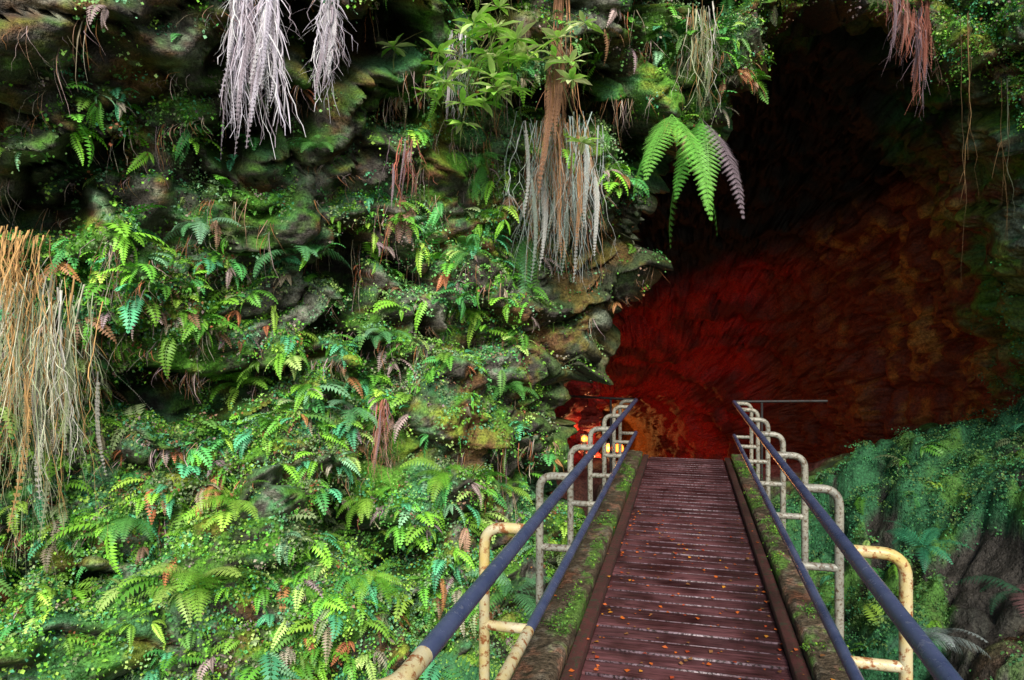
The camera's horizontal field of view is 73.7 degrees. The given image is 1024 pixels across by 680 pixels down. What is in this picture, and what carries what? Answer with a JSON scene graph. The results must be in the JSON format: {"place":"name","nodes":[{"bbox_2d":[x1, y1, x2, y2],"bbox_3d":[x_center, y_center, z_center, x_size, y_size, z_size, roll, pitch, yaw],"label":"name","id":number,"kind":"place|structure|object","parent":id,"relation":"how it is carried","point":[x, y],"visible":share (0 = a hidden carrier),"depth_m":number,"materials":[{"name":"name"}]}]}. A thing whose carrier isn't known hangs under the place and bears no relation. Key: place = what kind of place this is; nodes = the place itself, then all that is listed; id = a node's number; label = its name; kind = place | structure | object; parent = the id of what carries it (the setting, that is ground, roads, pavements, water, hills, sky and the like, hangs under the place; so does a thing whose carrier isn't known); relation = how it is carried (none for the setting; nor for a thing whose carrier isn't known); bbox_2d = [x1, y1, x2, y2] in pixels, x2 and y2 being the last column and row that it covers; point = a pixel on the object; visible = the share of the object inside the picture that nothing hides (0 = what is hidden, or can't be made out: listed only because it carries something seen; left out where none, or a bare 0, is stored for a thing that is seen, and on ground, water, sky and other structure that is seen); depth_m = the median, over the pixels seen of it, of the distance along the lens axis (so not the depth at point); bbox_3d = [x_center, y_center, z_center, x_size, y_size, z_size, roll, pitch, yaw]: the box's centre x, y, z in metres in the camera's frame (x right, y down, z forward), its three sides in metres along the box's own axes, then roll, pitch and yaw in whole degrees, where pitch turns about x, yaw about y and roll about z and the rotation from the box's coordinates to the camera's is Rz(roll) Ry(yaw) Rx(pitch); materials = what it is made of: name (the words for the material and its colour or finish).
{"place":"outdoors","nodes":[
{"label":"outdoors","id":0,"kind":"place"},
{"bbox_2d":[0,0,1023,679],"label":"rock cliff","id":1,"kind":"structure","parent":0,"point":[366,78],"depth_m":6.05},
{"bbox_2d":[0,225,147,581],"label":"hanging roots","id":2,"kind":"object","parent":1,"relation":"hanging from","point":[32,355],"visible":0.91,"depth_m":4.76,"materials":[{"name":"beige plant"}]},
{"bbox_2d":[92,494,165,545],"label":"fern","id":3,"kind":"object","parent":1,"relation":"on","point":[128,519],"visible":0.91,"depth_m":5.09,"materials":[{"name":"green plant"}]},
{"bbox_2d":[125,550,278,620],"bbox_3d":[-2.288,1.920,5.133,1.098,0.621,1.071,0,0,-5],"label":"fern","id":4,"kind":"object","parent":1,"relation":"on","point":[209,585],"visible":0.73,"depth_m":4.97,"materials":[{"name":"green plant"}]},
{"bbox_2d":[163,205,240,243],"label":"fern","id":5,"kind":"object","parent":1,"relation":"attached to","point":[194,225],"visible":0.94,"depth_m":5.46,"materials":[{"name":"green plant"}]},
{"bbox_2d":[185,480,268,522],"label":"fern","id":6,"kind":"object","parent":1,"relation":"on","point":[223,499],"visible":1,"depth_m":5.18,"materials":[{"name":"green plant"}]},
{"bbox_2d":[207,372,271,401],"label":"fern","id":7,"kind":"object","parent":1,"relation":"attached to","point":[249,379],"visible":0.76,"depth_m":6.09,"materials":[{"name":"green plant"}]},
{"bbox_2d":[217,0,305,159],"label":"hanging roots","id":8,"kind":"object","parent":1,"relation":"hanging from","point":[240,28],"visible":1,"depth_m":4.83,"materials":[{"name":"grey plant"}]},
{"bbox_2d":[242,226,350,276],"bbox_3d":[-1.857,-0.750,5.836,0.798,0.480,0.627,0,0,14],"label":"fern","id":9,"kind":"object","parent":1,"relation":"attached to","point":[302,248],"visible":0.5,"depth_m":5.74,"materials":[{"name":"green plant"}]},
{"bbox_2d":[282,134,344,151],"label":"fern","id":10,"kind":"object","parent":1,"relation":"on","point":[313,144],"visible":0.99,"depth_m":5.68,"materials":[{"name":"green plant"}]},
{"bbox_2d":[297,0,357,122],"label":"hanging roots","id":11,"kind":"object","parent":1,"relation":"hanging from","point":[328,11],"visible":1,"depth_m":5.11,"materials":[{"name":"grey plant"}]},
{"bbox_2d":[327,399,377,431],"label":"fern","id":12,"kind":"object","parent":1,"relation":"on","point":[351,410],"visible":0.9,"depth_m":6.10,"materials":[{"name":"green plant"}]},
{"bbox_2d":[333,490,384,527],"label":"fern","id":13,"kind":"object","parent":1,"relation":"attached to","point":[364,500],"visible":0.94,"depth_m":6.11,"materials":[{"name":"green plant"}]},
{"bbox_2d":[342,563,404,606],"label":"fern","id":14,"kind":"object","parent":1,"relation":"on","point":[371,577],"visible":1,"depth_m":5.45,"materials":[{"name":"green plant"}]},
{"bbox_2d":[348,328,410,348],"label":"fern","id":15,"kind":"object","parent":1,"relation":"on","point":[378,336],"visible":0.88,"depth_m":6.09,"materials":[{"name":"green plant"}]},
{"bbox_2d":[360,398,403,489],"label":"hanging roots","id":16,"kind":"object","parent":1,"relation":"hanging from","point":[382,407],"visible":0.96,"depth_m":6.18,"materials":[{"name":"brown plant"}]},
{"bbox_2d":[0,0,772,576],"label":"hanging rootlets","id":17,"kind":"object","parent":1,"relation":"attached to","point":[198,382],"visible":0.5,"depth_m":5.83,"materials":[{"name":"plant"}]},
{"bbox_2d":[387,198,412,245],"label":"fern","id":18,"kind":"object","parent":1,"relation":"attached to","point":[398,226],"visible":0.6,"depth_m":6.26,"materials":[{"name":"brown plant"}]},
{"bbox_2d":[376,136,437,208],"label":"hanging roots","id":19,"kind":"object","parent":1,"relation":"hanging from","point":[404,164],"visible":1,"depth_m":5.95,"materials":[{"name":"brown plant"}]},
{"bbox_2d":[401,458,462,501],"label":"fern","id":20,"kind":"object","parent":1,"relation":"on","point":[442,476],"visible":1,"depth_m":6.01,"materials":[{"name":"green plant"}]},
{"bbox_2d":[428,30,480,134],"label":"hanging roots","id":21,"kind":"object","parent":1,"relation":"hanging from","point":[449,72],"visible":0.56,"depth_m":5.88,"materials":[{"name":"plant"}]},
{"bbox_2d":[440,236,492,266],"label":"fern","id":22,"kind":"object","parent":1,"relation":"on","point":[468,248],"visible":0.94,"depth_m":6.47,"materials":[{"name":"green plant"}]},
{"bbox_2d":[432,651,511,679],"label":"fern","id":23,"kind":"object","parent":1,"relation":"on","point":[461,668],"visible":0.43,"depth_m":4.17,"materials":[{"name":"green plant"}]},
{"bbox_2d":[448,307,495,324],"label":"fern","id":24,"kind":"object","parent":1,"relation":"attached to","point":[466,310],"visible":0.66,"depth_m":6.82,"materials":[{"name":"green plant"}]},
{"bbox_2d":[463,152,509,207],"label":"fern","id":25,"kind":"object","parent":1,"relation":"on","point":[477,158],"visible":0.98,"depth_m":6.45,"materials":[{"name":"green plant"}]},
{"bbox_2d":[376,0,603,168],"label":"broadleaf shrub","id":26,"kind":"object","parent":1,"relation":"on","point":[502,56],"visible":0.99,"depth_m":5.61,"materials":[{"name":"green plant"}]},
{"bbox_2d":[459,566,551,630],"bbox_3d":[-0.009,2.287,6.136,0.978,0.449,0.541,0,0,2],"label":"fern","id":27,"kind":"object","parent":1,"relation":"on","point":[510,587],"visible":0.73,"depth_m":6.15,"materials":[{"name":"green plant"}]},
{"bbox_2d":[0,0,1023,679],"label":"moss foliage","id":28,"kind":"object","parent":1,"relation":"attached to","point":[152,420],"visible":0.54,"depth_m":5.83,"materials":[{"name":"green plant"}]},
{"bbox_2d":[0,0,1023,679],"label":"fern foliage","id":29,"kind":"object","parent":1,"relation":"attached to","point":[188,322],"visible":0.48,"depth_m":5.63,"materials":[{"name":"green plant"}]},
{"bbox_2d":[493,477,532,504],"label":"fern","id":30,"kind":"object","parent":1,"relation":"on","point":[509,483],"visible":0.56,"depth_m":6.78,"materials":[{"name":"green plant"}]},
{"bbox_2d":[485,371,544,399],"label":"fern","id":31,"kind":"object","parent":1,"relation":"attached to","point":[517,385],"visible":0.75,"depth_m":6.80,"materials":[{"name":"green plant"}]},
{"bbox_2d":[508,231,541,297],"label":"fern","id":32,"kind":"object","parent":1,"relation":"attached to","point":[527,248],"visible":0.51,"depth_m":7.10,"materials":[{"name":"green plant"}]},
{"bbox_2d":[498,0,626,291],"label":"hanging roots","id":33,"kind":"object","parent":1,"relation":"hanging from","point":[568,177],"visible":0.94,"depth_m":6.31,"materials":[{"name":"plant"}]},
{"bbox_2d":[633,114,716,235],"bbox_3d":[1.447,-1.514,6.120,0.898,1.149,0.592,0,0,-18],"label":"fern","id":34,"kind":"object","parent":1,"relation":"attached to","point":[658,137],"visible":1,"depth_m":6.03,"materials":[{"name":"green plant"}]},
{"bbox_2d":[667,1,734,124],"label":"hanging roots","id":35,"kind":"object","parent":1,"relation":"hanging from","point":[708,50],"visible":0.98,"depth_m":6.10,"materials":[{"name":"beige plant"}]},
{"bbox_2d":[669,118,744,247],"bbox_3d":[1.865,-1.538,6.569,0.712,1.270,0.550,0,0,14],"label":"fern","id":36,"kind":"object","parent":1,"relation":"attached to","point":[704,128],"visible":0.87,"depth_m":6.48,"materials":[{"name":"green plant"}]},
{"bbox_2d":[522,0,1023,567],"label":"cave tunnel","id":37,"kind":"structure","parent":1,"relation":"attached to","point":[840,272],"depth_m":10.96,"materials":[{"name":"red stone"}]},
{"bbox_2d":[875,0,951,119],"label":"hanging roots","id":38,"kind":"object","parent":1,"relation":"hanging from","point":[924,29],"visible":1,"depth_m":6.77,"materials":[{"name":"brown plant"}]},
{"bbox_2d":[959,12,1015,261],"bbox_3d":[4.565,-1.835,6.612,0.687,2.588,0.211,0,0,-20],"label":"hanging vine","id":39,"kind":"object","parent":1,"relation":"hanging from","point":[969,72],"visible":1,"depth_m":6.54,"materials":[{"name":"brown plant"}]},
{"bbox_2d":[581,433,587,456],"bbox_3d":[1.197,2.290,11.253,0.132,1.480,0.129,0,0,14],"label":"cave lamp","id":40,"kind":"object","parent":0,"point":[584,438],"visible":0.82,"depth_m":11.22,"materials":[{"name":"yellow glass"}]},
{"bbox_2d":[332,395,1023,679],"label":"ground","id":41,"kind":"structure","parent":0,"point":[1000,556],"depth_m":6.53,"materials":[{"name":"green plant"}]},
{"bbox_2d":[290,395,637,679],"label":"metal railing","id":42,"kind":"object","parent":41,"relation":"on","point":[422,656],"visible":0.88,"depth_m":2.94,"materials":[{"name":"metal"}]},
{"bbox_2d":[606,442,609,461],"bbox_3d":[1.835,2.697,12.948,0.192,1.505,0.187,0,0,14],"label":"cave lamp","id":43,"kind":"object","parent":41,"relation":"on","point":[607,447],"visible":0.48,"depth_m":12.89,"materials":[{"name":"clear glass"}]},
{"bbox_2d":[616,444,623,453],"bbox_3d":[2.474,3.132,15.778,0.264,1.535,0.257,0,0,14],"label":"cave lamp","id":44,"kind":"object","parent":41,"relation":"on","point":[617,448],"visible":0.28,"depth_m":15.71,"materials":[{"name":"yellow glass"}]},
{"bbox_2d":[510,450,848,679],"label":"boardwalk","id":45,"kind":"structure","parent":41,"relation":"on","point":[709,497],"depth_m":4.36,"materials":[{"name":"red wood"}]},
{"bbox_2d":[554,509,834,679],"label":"fallen leaves","id":46,"kind":"object","parent":45,"relation":"on","point":[665,646],"visible":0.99,"depth_m":4.08,"materials":[{"name":"orange plant"}]},
{"bbox_2d":[542,457,873,673],"bbox_3d":[1.250,1.535,4.835,1.727,0.082,7.986,0,0,14],"label":"kerb moss","id":47,"kind":"object","parent":45,"relation":"on","point":[772,530],"visible":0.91,"depth_m":4.80,"materials":[{"name":"green plant"}]},
{"bbox_2d":[732,400,962,679],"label":"metal railing","id":48,"kind":"object","parent":41,"relation":"on","point":[915,638],"visible":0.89,"depth_m":3.06,"materials":[{"name":"metal"}]},
{"bbox_2d":[887,521,973,572],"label":"fern","id":49,"kind":"object","parent":41,"relation":"on","point":[924,541],"visible":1,"depth_m":5.78,"materials":[{"name":"green plant"}]},
{"bbox_2d":[874,614,989,656],"bbox_3d":[2.966,2.091,4.794,0.710,0.298,0.655,0,0,14],"label":"fern","id":50,"kind":"object","parent":41,"relation":"on","point":[931,633],"visible":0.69,"depth_m":4.75,"materials":[{"name":"grey plant"}]},
{"bbox_2d":[951,574,1023,616],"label":"fern","id":51,"kind":"object","parent":41,"relation":"on","point":[1014,589],"visible":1,"depth_m":5.04,"materials":[{"name":"green plant"}]}
]}

